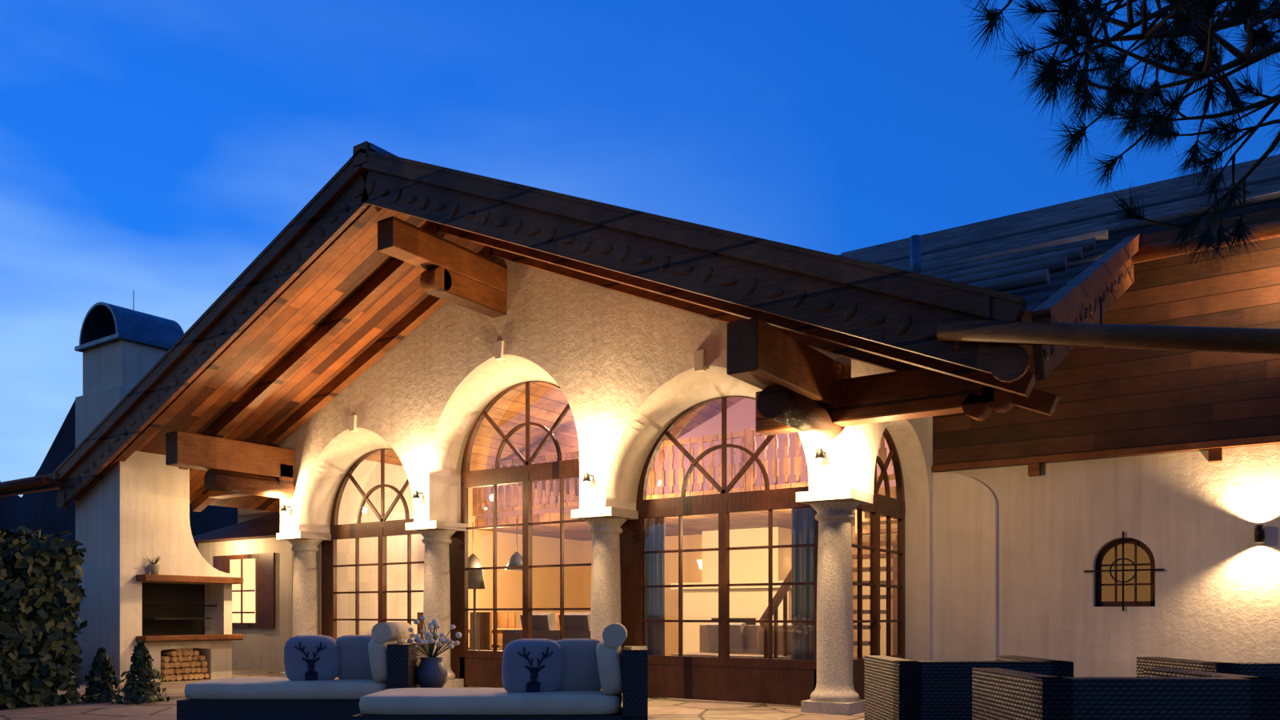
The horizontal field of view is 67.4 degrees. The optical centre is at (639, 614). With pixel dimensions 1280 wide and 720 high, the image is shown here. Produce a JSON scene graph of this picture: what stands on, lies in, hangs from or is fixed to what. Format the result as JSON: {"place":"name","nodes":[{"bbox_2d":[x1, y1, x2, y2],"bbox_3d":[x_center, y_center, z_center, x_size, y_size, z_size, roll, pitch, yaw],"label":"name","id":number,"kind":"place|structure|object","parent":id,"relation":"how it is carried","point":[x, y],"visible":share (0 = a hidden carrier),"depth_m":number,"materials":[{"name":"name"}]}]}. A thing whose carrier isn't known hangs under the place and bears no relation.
{"place":"outdoors","nodes":[
{"label":"outdoors","id":0,"kind":"place"},
{"bbox_2d":[0,472,62,497],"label":"gutter","id":1,"kind":"object","parent":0,"point":[55,484],"visible":0.18,"depth_m":14.76,"materials":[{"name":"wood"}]},
{"bbox_2d":[57,616,75,676],"bbox_3d":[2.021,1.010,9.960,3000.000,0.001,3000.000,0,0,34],"label":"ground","id":2,"kind":"structure","parent":0,"point":[59,665],"depth_m":28.12,"materials":[{"name":"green plant"}]},
{"bbox_2d":[0,524,87,708],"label":"hedge","id":3,"kind":"object","parent":2,"relation":"on","point":[35,602],"visible":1,"depth_m":10.48,"materials":[{"name":"green plant"}]},
{"bbox_2d":[0,492,225,578],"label":"bare trees","id":4,"kind":"object","parent":2,"relation":"on","point":[58,524],"visible":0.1,"depth_m":36.08,"materials":[{"name":"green plant"}]},
{"bbox_2d":[197,537,293,671],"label":"exterior wall","id":5,"kind":"structure","parent":2,"relation":"on","point":[256,648],"depth_m":17.43,"materials":[{"name":"paint"}]},
{"bbox_2d":[192,512,279,544],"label":"bay roof","id":6,"kind":"structure","parent":5,"relation":"on","point":[266,526],"depth_m":18.07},
{"bbox_2d":[228,553,258,627],"bbox_3d":[-7.338,-0.440,17.798,0.950,1.350,0.060,0,0,34],"label":"bay window frame","id":7,"kind":"object","parent":5,"relation":"attached to","point":[255,556],"visible":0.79,"depth_m":17.56,"materials":[{"name":"brown wood"}]},
{"bbox_2d":[229,558,255,623],"bbox_3d":[-7.358,-0.440,17.769,0.780,1.180,0.010,0,0,34],"label":"bay window glass","id":8,"kind":"object","parent":7,"relation":"in","point":[249,582],"visible":0.79,"depth_m":17.73,"materials":[{"name":"glass"}]},
{"bbox_2d":[212,552,275,627],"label":"bay shutters","id":9,"kind":"object","parent":5,"relation":"attached to","point":[266,590],"visible":0.73,"depth_m":17.38,"materials":[{"name":"brown wood"}]},
{"bbox_2d":[238,508,275,523],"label":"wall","id":10,"kind":"structure","parent":2,"relation":"on","point":[246,514],"depth_m":19.83,"materials":[{"name":"paint"}]},
{"bbox_2d":[364,382,897,655],"bbox_3d":[0.451,-1.640,15.483,8.610,5.300,6.660,0,0,34],"label":"interior shell","id":11,"kind":"object","parent":2,"relation":"on","point":[548,404],"depth_m":18.57,"materials":[{"name":"brown"}]},
{"bbox_2d":[468,518,522,571],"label":"pendant lamps","id":12,"kind":"object","parent":11,"relation":"attached to","point":[514,560],"visible":0.82,"depth_m":15.89,"materials":[{"name":"grey metal"}]},
{"bbox_2d":[475,486,897,540],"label":"gallery floor","id":13,"kind":"structure","parent":11,"relation":"attached to","point":[692,525],"depth_m":17.05,"materials":[{"name":"brown wood"}]},
{"bbox_2d":[472,428,895,516],"bbox_3d":[0.481,-2.340,15.498,8.672,1.000,0.130,0,0,34],"label":"balustrade","id":14,"kind":"object","parent":13,"relation":"on","point":[749,442],"visible":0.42,"depth_m":15.24,"materials":[{"name":"brown wood"}]},
{"bbox_2d":[670,527,791,653],"bbox_3d":[1.897,-0.290,17.922,2.500,2.600,1.000,0,0,34],"label":"interior fireplace","id":15,"kind":"object","parent":2,"relation":"on","point":[746,566],"visible":0.5,"depth_m":17.76,"materials":[{"name":"beige paint"}]},
{"bbox_2d":[696,560,701,569],"bbox_3d":[1.200,-0.980,18.763,0.180,0.180,0.171,0,0,34],"label":"sconce","id":16,"kind":"object","parent":15,"relation":"attached to","point":[699,562],"visible":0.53,"depth_m":18.71,"materials":[{"name":"white"}]},
{"bbox_2d":[711,617,755,624],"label":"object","id":17,"kind":"object","parent":15,"relation":"attached to","point":[736,618],"visible":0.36,"depth_m":17.53,"materials":[{"name":"black wood"}]},
{"bbox_2d":[852,534,897,657],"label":"glass door","id":18,"kind":"structure","parent":2,"relation":"on","point":[894,613],"depth_m":16.28,"materials":[{"name":"brown wood"}]},
{"bbox_2d":[946,444,1279,676],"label":"wall","id":19,"kind":"structure","parent":2,"relation":"on","point":[1190,520],"depth_m":10.52,"materials":[{"name":"paint"}]},
{"bbox_2d":[932,201,1279,472],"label":"cladding","id":20,"kind":"structure","parent":19,"relation":"on","point":[1114,398],"depth_m":10.35,"materials":[{"name":"brown wood"}]},
{"bbox_2d":[931,435,1279,476],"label":"wooden beam","id":21,"kind":"structure","parent":20,"relation":"attached to","point":[1214,447],"depth_m":10.55,"materials":[{"name":"brown wood"}]},
{"bbox_2d":[1003,200,1279,345],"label":"roof","id":22,"kind":"structure","parent":20,"relation":"on","point":[1034,297],"depth_m":8.73,"materials":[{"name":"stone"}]},
{"bbox_2d":[0,219,1279,492],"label":"gutters","id":23,"kind":"object","parent":22,"relation":"on","point":[1147,251],"visible":0.5,"depth_m":9.86,"materials":[{"name":"brown metal"}]},
{"bbox_2d":[910,234,920,273],"bbox_3d":[2.983,-3.792,10.392,0.110,0.600,0.110,0,0,34],"label":"vent pipe","id":24,"kind":"object","parent":22,"relation":"on","point":[915,253],"visible":0.66,"depth_m":10.35,"materials":[{"name":"metal"}]},
{"bbox_2d":[839,154,1279,291],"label":"roof tiles","id":25,"kind":"object","parent":22,"relation":"on","point":[1035,247],"visible":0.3,"depth_m":11.72,"materials":[{"name":"grey tile"}]},
{"bbox_2d":[1031,208,1279,380],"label":"verge boards","id":26,"kind":"object","parent":22,"relation":"on","point":[1070,301],"visible":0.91,"depth_m":8.14,"materials":[{"name":"brown wood"}]},
{"bbox_2d":[1043,263,1133,360],"bbox_3d":[3.966,-2.723,8.323,0.036,1.936,4.306,0,0,34],"label":"verge ornament","id":27,"kind":"object","parent":26,"relation":"attached to","point":[1046,353],"visible":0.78,"depth_m":8.22,"materials":[{"name":"brown wood"}]},
{"bbox_2d":[1084,531,1163,611],"bbox_3d":[5.352,-0.480,10.630,0.799,0.880,0.051,0,0,34],"label":"window","id":28,"kind":"structure","parent":19,"relation":"attached to","point":[1136,570],"depth_m":10.61,"materials":[{"name":"black metal"}]},
{"bbox_2d":[1095,538,1155,606],"bbox_3d":[5.456,-0.475,10.783,0.620,0.770,0.060,0,0,34],"label":"window frame","id":29,"kind":"object","parent":19,"relation":"attached to","point":[1105,550],"visible":0.84,"depth_m":10.79,"materials":[{"name":"brown wood"}]},
{"bbox_2d":[1101,544,1150,601],"bbox_3d":[5.473,-0.475,10.808,0.620,0.770,0.001,0,0,34],"label":"window pane","id":30,"kind":"object","parent":29,"relation":"attached to","point":[1143,593],"visible":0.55,"depth_m":10.80,"materials":[{"name":"clear glass"}]},
{"bbox_2d":[1254,524,1264,543],"bbox_3d":[6.376,-0.830,9.878,0.088,0.180,0.115,0,0,34],"label":"wall lamp","id":31,"kind":"object","parent":19,"relation":"attached to","point":[1259,534],"visible":1,"depth_m":9.83,"materials":[{"name":"black metal"}]},
{"bbox_2d":[0,400,237,592],"bbox_3d":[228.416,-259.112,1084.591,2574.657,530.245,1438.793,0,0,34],"label":"mountains","id":32,"kind":"structure","parent":0,"point":[61,450],"depth_m":1480.57,"materials":[{"name":"blue"}]},
{"bbox_2d":[276,531,331,677],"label":"column","id":33,"kind":"structure","parent":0,"point":[305,549],"depth_m":14.75,"materials":[{"name":"stone"}]},
{"bbox_2d":[135,172,485,511],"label":"soffit","id":34,"kind":"structure","parent":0,"point":[354,265],"depth_m":12.97,"materials":[{"name":"wood"}]},
{"bbox_2d":[207,464,293,499],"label":"cross beam","id":35,"kind":"structure","parent":34,"relation":"attached to","point":[286,482],"depth_m":14.61,"materials":[{"name":"brown wood"}]},
{"bbox_2d":[75,204,1059,511],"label":"rafters","id":36,"kind":"object","parent":34,"relation":"attached to","point":[1027,395],"visible":0.59,"depth_m":11.48,"materials":[{"name":"brown wood"}]},
{"bbox_2d":[646,397,895,495],"bbox_3d":[2.316,-2.990,18.206,8.610,2.600,0.020,0,0,34],"label":"balcony railing","id":37,"kind":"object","parent":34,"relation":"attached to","point":[741,415],"depth_m":18.52,"materials":[{"name":"pink"}]},
{"bbox_2d":[0,668,864,719],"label":"terrace","id":38,"kind":"structure","parent":0,"point":[668,709],"depth_m":10.14,"materials":[{"name":"beige stone"}]},
{"bbox_2d":[77,646,124,703],"bbox_3d":[-6.265,0.698,11.087,0.554,0.657,0.541,0,0,34],"label":"conifer","id":39,"kind":"object","parent":38,"relation":"on","point":[102,673],"visible":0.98,"depth_m":11.04,"materials":[{"name":"green plant"}]},
{"bbox_2d":[109,640,174,704],"bbox_3d":[-5.707,0.656,11.039,0.614,0.732,0.654,0,0,-2],"label":"conifer","id":40,"kind":"object","parent":38,"relation":"on","point":[134,690],"visible":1,"depth_m":10.95,"materials":[{"name":"green plant"}]},
{"bbox_2d":[75,339,231,684],"bbox_3d":[-7.513,-1.490,14.888,1.300,5.000,1.760,0,0,34],"label":"fireplace","id":41,"kind":"object","parent":38,"relation":"on","point":[132,510],"visible":0.73,"depth_m":14.19,"materials":[{"name":"paint"}]},
{"bbox_2d":[74,290,183,351],"bbox_3d":[-7.707,-4.465,14.603,1.280,0.950,1.100,0,0,34],"label":"chimney cap","id":42,"kind":"object","parent":41,"relation":"on","point":[103,323],"visible":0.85,"depth_m":14.36,"materials":[{"name":"metal"}]},
{"bbox_2d":[148,564,159,574],"bbox_3d":[-7.137,-0.665,14.110,0.150,0.150,0.143,0,0,34],"label":"shelf pot","id":43,"kind":"object","parent":41,"relation":"on","point":[154,569],"visible":0.85,"depth_m":14.06,"materials":[{"name":"ceramic"}]},
{"bbox_2d":[143,556,160,563],"bbox_3d":[-7.121,-0.798,14.102,0.216,0.147,0.252,0,0,34],"label":"shelf plant","id":44,"kind":"object","parent":43,"relation":"on","point":[155,562],"visible":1,"depth_m":14.09,"materials":[{"name":"green plant"}]},
{"bbox_2d":[142,582,204,635],"bbox_3d":[-7.371,-0.040,14.900,0.020,0.900,1.300,0,0,34],"label":"fireplace opening","id":45,"kind":"object","parent":41,"relation":"attached to","point":[166,594],"visible":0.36,"depth_m":15.00,"materials":[{"name":"black"}]},
{"bbox_2d":[142,604,216,619],"bbox_3d":[-7.097,-0.110,14.787,0.400,0.360,1.362,0,0,34],"label":"grill rack","id":46,"kind":"object","parent":41,"relation":"in","point":[179,606],"visible":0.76,"depth_m":14.66,"materials":[{"name":"black metal"}]},
{"bbox_2d":[136,574,243,642],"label":"fireplace shelves","id":47,"kind":"object","parent":41,"relation":"attached to","point":[179,579],"visible":0.98,"depth_m":14.38,"materials":[{"name":"brown wood"}]},
{"bbox_2d":[160,648,209,680],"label":"logs","id":48,"kind":"object","parent":38,"relation":"on","point":[180,664],"visible":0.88,"depth_m":14.62,"materials":[{"name":"brown wood"}]},
{"bbox_2d":[176,641,428,719],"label":"outdoor sofa base","id":49,"kind":"object","parent":38,"relation":"on","point":[403,661],"visible":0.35,"depth_m":8.07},
{"bbox_2d":[184,621,411,699],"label":"sofa cushions","id":50,"kind":"object","parent":49,"relation":"on","point":[384,634],"visible":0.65,"depth_m":8.10,"materials":[{"name":"fabric"}]},
{"bbox_2d":[284,635,339,680],"bbox_3d":[-2.871,0.390,8.396,0.460,0.427,0.232,0,0,-14],"label":"lounger pillow","id":51,"kind":"object","parent":49,"relation":"on","point":[326,666],"visible":0.85,"depth_m":8.33,"materials":[{"name":"blue fabric"}]},
{"bbox_2d":[295,642,326,679],"bbox_3d":[-2.853,0.404,8.325,0.260,0.336,0.127,0,0,-14],"label":"deer head print","id":52,"kind":"object","parent":51,"relation":"on","point":[311,674],"visible":1,"depth_m":8.33,"materials":[{"name":"blue"}]},
{"bbox_2d":[336,635,373,679],"bbox_3d":[-2.501,0.390,8.546,0.458,0.423,0.266,0,0,0],"label":"lounger pillow","id":53,"kind":"object","parent":49,"relation":"on","point":[354,658],"visible":0.46,"depth_m":8.47,"materials":[{"name":"blue fabric"}]},
{"bbox_2d":[368,634,406,643],"bbox_3d":[-2.301,0.390,8.616,0.460,0.431,0.216,0,0,5],"label":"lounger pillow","id":54,"kind":"object","parent":49,"relation":"on","point":[402,640],"visible":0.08,"depth_m":8.52,"materials":[{"name":"beige fabric"}]},
{"bbox_2d":[316,460,424,642],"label":"side wall","id":55,"kind":"structure","parent":38,"relation":"on","point":[366,474],"depth_m":15.93,"materials":[{"name":"paint"}]},
{"bbox_2d":[321,448,450,677],"bbox_3d":[-3.841,-0.777,14.321,2.900,3.575,0.087,0,0,34],"label":"window frame","id":56,"kind":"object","parent":38,"relation":"on","point":[382,530],"depth_m":14.53,"materials":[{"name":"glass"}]},
{"bbox_2d":[468,569,484,650],"bbox_3d":[-2.500,0.160,14.510,0.320,1.700,0.312,0,0,34],"label":"floor lamp","id":57,"kind":"object","parent":38,"relation":"on","point":[475,579],"visible":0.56,"depth_m":14.42,"materials":[{"name":"grey"}]},
{"bbox_2d":[417,612,564,650],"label":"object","id":58,"kind":"object","parent":38,"relation":"on","point":[484,628],"visible":0.21,"depth_m":15.13,"materials":[{"name":"brown wood"}]},
{"bbox_2d":[352,646,647,719],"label":"sofa base","id":59,"kind":"object","parent":38,"relation":"on","point":[634,706],"visible":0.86,"depth_m":6.81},
{"bbox_2d":[359,623,627,715],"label":"sofa cushions","id":60,"kind":"object","parent":59,"relation":"on","point":[606,698],"visible":0.96,"depth_m":6.84,"materials":[{"name":"fabric"}]},
{"bbox_2d":[501,638,563,692],"bbox_3d":[-0.795,0.390,7.118,0.460,0.427,0.232,0,0,-18],"label":"lounger pillow","id":61,"kind":"object","parent":59,"relation":"on","point":[516,675],"visible":0.84,"depth_m":7.04,"materials":[{"name":"blue fabric"}]},
{"bbox_2d":[518,647,552,691],"bbox_3d":[-0.773,0.404,7.048,0.260,0.336,0.127,0,0,-17],"label":"deer motif","id":62,"kind":"object","parent":61,"relation":"on","point":[533,685],"visible":1,"depth_m":7.05,"materials":[{"name":"blue"}]},
{"bbox_2d":[556,638,601,691],"bbox_3d":[-0.475,0.390,7.258,0.460,0.423,0.249,0,0,-9],"label":"lounger pillow","id":63,"kind":"object","parent":59,"relation":"on","point":[581,670],"visible":0.5,"depth_m":7.19,"materials":[{"name":"fabric"}]},
{"bbox_2d":[450,380,591,687],"bbox_3d":[-1.448,-1.083,12.683,2.900,4.185,0.087,0,0,34],"label":"window frame","id":64,"kind":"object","parent":38,"relation":"on","point":[477,668],"depth_m":12.99,"materials":[{"name":"brown wood"}]},
{"bbox_2d":[500,624,853,659],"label":"sofas","id":65,"kind":"object","parent":38,"relation":"on","point":[754,641],"visible":0.18,"depth_m":12.72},
{"bbox_2d":[520,612,791,652],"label":"chairs","id":66,"kind":"object","parent":65,"relation":"on","point":[573,621],"visible":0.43,"depth_m":12.99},
{"bbox_2d":[619,396,818,705],"bbox_3d":[0.966,-0.792,11.030,2.950,3.605,0.087,0,0,34],"label":"window frame","id":67,"kind":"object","parent":38,"relation":"on","point":[723,676],"depth_m":11.03,"materials":[{"name":"brown wood"}]},
{"bbox_2d":[644,507,814,659],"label":"curtains","id":68,"kind":"object","parent":38,"relation":"on","point":[802,570],"visible":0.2,"depth_m":10.68,"materials":[{"name":"fabric"}]},
{"bbox_2d":[796,488,872,715],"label":"column","id":69,"kind":"structure","parent":38,"relation":"on","point":[834,692],"depth_m":9.80,"materials":[{"name":"stone"}]},
{"bbox_2d":[852,428,905,699],"bbox_3d":[2.683,-0.657,11.028,0.087,3.335,2.010,0,0,34],"label":"window frame","id":70,"kind":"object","parent":38,"relation":"on","point":[888,506],"depth_m":11.19,"materials":[{"name":"brown wood"}]},
{"bbox_2d":[869,364,934,660],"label":"side wall","id":71,"kind":"structure","parent":38,"relation":"on","point":[912,439],"depth_m":11.68,"materials":[{"name":"paint"}]},
{"bbox_2d":[932,472,997,660],"bbox_3d":[3.921,-0.365,11.586,0.740,2.750,0.110,0,0,34],"label":"pier strip","id":72,"kind":"object","parent":71,"relation":"attached to","point":[965,567],"visible":0.93,"depth_m":11.54,"materials":[{"name":"paint"}]},
{"bbox_2d":[864,655,1073,719],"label":"chair frame","id":73,"kind":"object","parent":38,"relation":"on","point":[898,689],"visible":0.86,"depth_m":5.50,"materials":[{"name":"wicker"}]},
{"bbox_2d":[972,668,1279,719],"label":"wicker sofa","id":74,"kind":"object","parent":38,"relation":"on","point":[1151,694],"visible":1,"depth_m":4.03,"materials":[{"name":"wicker"}]},
{"bbox_2d":[1136,656,1279,679],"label":"sofa frame","id":75,"kind":"object","parent":38,"relation":"on","point":[1268,670],"visible":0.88,"depth_m":5.37,"materials":[{"name":"wicker"}]},
{"bbox_3d":[-1.826,0.840,8.413,0.500,0.340,0.500,0,0,34],"label":"side table","id":76,"kind":"object","parent":38,"relation":"on","visible":0},
{"bbox_2d":[416,656,447,687],"bbox_3d":[-1.826,0.520,8.413,0.280,0.300,0.276,0,0,34],"label":"flower pot","id":77,"kind":"object","parent":76,"relation":"on","point":[431,672],"visible":0.92,"depth_m":8.32,"materials":[{"name":"blue ceramic"}]},
{"bbox_2d":[412,620,456,656],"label":"flower stems","id":78,"kind":"object","parent":77,"relation":"on","point":[430,648],"visible":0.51,"depth_m":8.38,"materials":[{"name":"green plant"}]},
{"bbox_2d":[407,615,461,648],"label":"flowers","id":79,"kind":"object","parent":78,"relation":"on","point":[419,641],"visible":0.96,"depth_m":8.36,"materials":[{"name":"white plant"}]},
{"bbox_2d":[405,520,467,687],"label":"column","id":80,"kind":"structure","parent":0,"point":[436,540],"depth_m":13.11,"materials":[{"name":"stone"}]},
{"bbox_2d":[280,257,869,533],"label":"arcade wall","id":81,"kind":"structure","parent":80,"relation":"on","point":[622,374],"depth_m":11.88,"materials":[{"name":"paint"}]},
{"bbox_2d":[280,504,291,511],"bbox_3d":[-5.391,-1.620,14.623,0.100,0.100,0.180,0,0,34],"label":"column lamp","id":82,"kind":"object","parent":81,"relation":"attached to","point":[283,507],"visible":1,"depth_m":14.56,"materials":[{"name":"black metal"}]},
{"bbox_2d":[348,415,358,431],"bbox_3d":[-4.140,-2.764,13.884,0.140,0.220,0.085,0,0,34],"label":"wall light","id":83,"kind":"object","parent":81,"relation":"attached to","point":[352,424],"visible":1,"depth_m":13.85,"materials":[{"name":"paint"}]},
{"bbox_2d":[412,490,423,498],"bbox_3d":[-2.998,-1.620,12.985,0.100,0.100,0.180,0,0,34],"label":"column lamp","id":84,"kind":"object","parent":81,"relation":"attached to","point":[416,494],"visible":1,"depth_m":12.92,"materials":[{"name":"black metal"}]},
{"bbox_2d":[493,340,505,360],"bbox_3d":[-1.788,-3.377,12.274,0.140,0.220,0.085,0,0,34],"label":"wall light","id":85,"kind":"object","parent":81,"relation":"attached to","point":[498,350],"visible":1,"depth_m":12.24,"materials":[{"name":"paint"}]},
{"bbox_2d":[165,216,843,499],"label":"purlins","id":86,"kind":"object","parent":81,"relation":"attached to","point":[791,378],"visible":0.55,"depth_m":11.10,"materials":[{"name":"brown wood"}]},
{"bbox_2d":[582,472,594,481],"bbox_3d":[-0.606,-1.620,11.346,0.100,0.100,0.180,0,0,34],"label":"column lamp","id":87,"kind":"object","parent":81,"relation":"attached to","point":[586,477],"visible":1,"depth_m":11.29,"materials":[{"name":"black metal"}]},
{"bbox_2d":[692,349,706,372],"bbox_3d":[0.667,-2.798,10.594,0.140,0.220,0.085,0,0,34],"label":"wall light","id":88,"kind":"object","parent":81,"relation":"attached to","point":[699,360],"visible":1,"depth_m":10.56,"materials":[{"name":"paint"}]},
{"bbox_2d":[815,448,825,459],"bbox_3d":[1.829,-1.620,9.680,0.100,0.100,0.180,0,0,34],"label":"column lamp","id":89,"kind":"object","parent":81,"relation":"attached to","point":[820,452],"visible":1,"depth_m":9.62,"materials":[{"name":"black metal"}]},
{"bbox_2d":[756,367,1015,435],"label":"cross beam","id":90,"kind":"structure","parent":81,"relation":"attached to","point":[917,393],"depth_m":9.02,"materials":[{"name":"brown wood"}]},
{"bbox_2d":[571,507,638,695],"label":"column","id":91,"kind":"structure","parent":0,"point":[606,524],"depth_m":11.47,"materials":[{"name":"stone"}]},
{"bbox_2d":[0,0,1279,497],"label":"sky","id":92,"kind":"structure","parent":0,"point":[154,150],"materials":[{"name":"blue"}]},
{"bbox_2d":[759,509,897,659],"bbox_3d":[2.873,-0.845,12.582,1.005,3.570,3.770,0,0,34],"label":"stair","id":93,"kind":"object","parent":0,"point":[780,595],"visible":0.16,"depth_m":11.83,"materials":[{"name":"brown wood"}]},
{"bbox_2d":[852,558,886,655],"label":"wardrobe panels","id":94,"kind":"object","parent":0,"point":[866,606],"depth_m":16.34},
{"bbox_2d":[946,0,1279,275],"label":"pine","id":95,"kind":"object","parent":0,"point":[1048,78],"depth_m":4.36,"materials":[{"name":"green plant"}]},
{"bbox_3d":[1.662,-3.465,11.383,6.700,3.131,6.622,0,0,34],"label":"wing roof","id":96,"kind":"object","parent":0,"visible":0},
{"bbox_2d":[368,143,397,156],"bbox_3d":[-1.131,-5.070,13.234,0.300,0.060,6.722,0,0,34],"label":"ridge cap","id":97,"kind":"object","parent":96,"relation":"on","point":[373,147],"visible":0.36,"depth_m":10.45,"materials":[{"name":"metal"}]},
{"bbox_2d":[52,140,1027,503],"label":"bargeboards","id":98,"kind":"object","parent":96,"relation":"attached to","point":[894,296],"visible":0.95,"depth_m":8.79,"materials":[{"name":"brown wood"}]},
{"bbox_2d":[56,181,1029,508],"bbox_3d":[-3.036,-3.138,10.540,13.853,3.103,0.078,0,0,34],"label":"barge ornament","id":99,"kind":"object","parent":98,"relation":"attached to","point":[1008,362],"visible":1,"depth_m":8.08,"materials":[{"name":"brown wood"}]},
{"bbox_2d":[936,319,1279,355],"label":"spout log","id":100,"kind":"object","parent":98,"relation":"attached to","point":[1261,341],"visible":1,"depth_m":6.18,"materials":[{"name":"brown wood"}]},
{"bbox_2d":[989,295,1102,347],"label":"gutter hooks","id":101,"kind":"object","parent":100,"relation":"attached to","point":[1101,309],"visible":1,"depth_m":6.28,"materials":[{"name":"black metal"}]}
]}

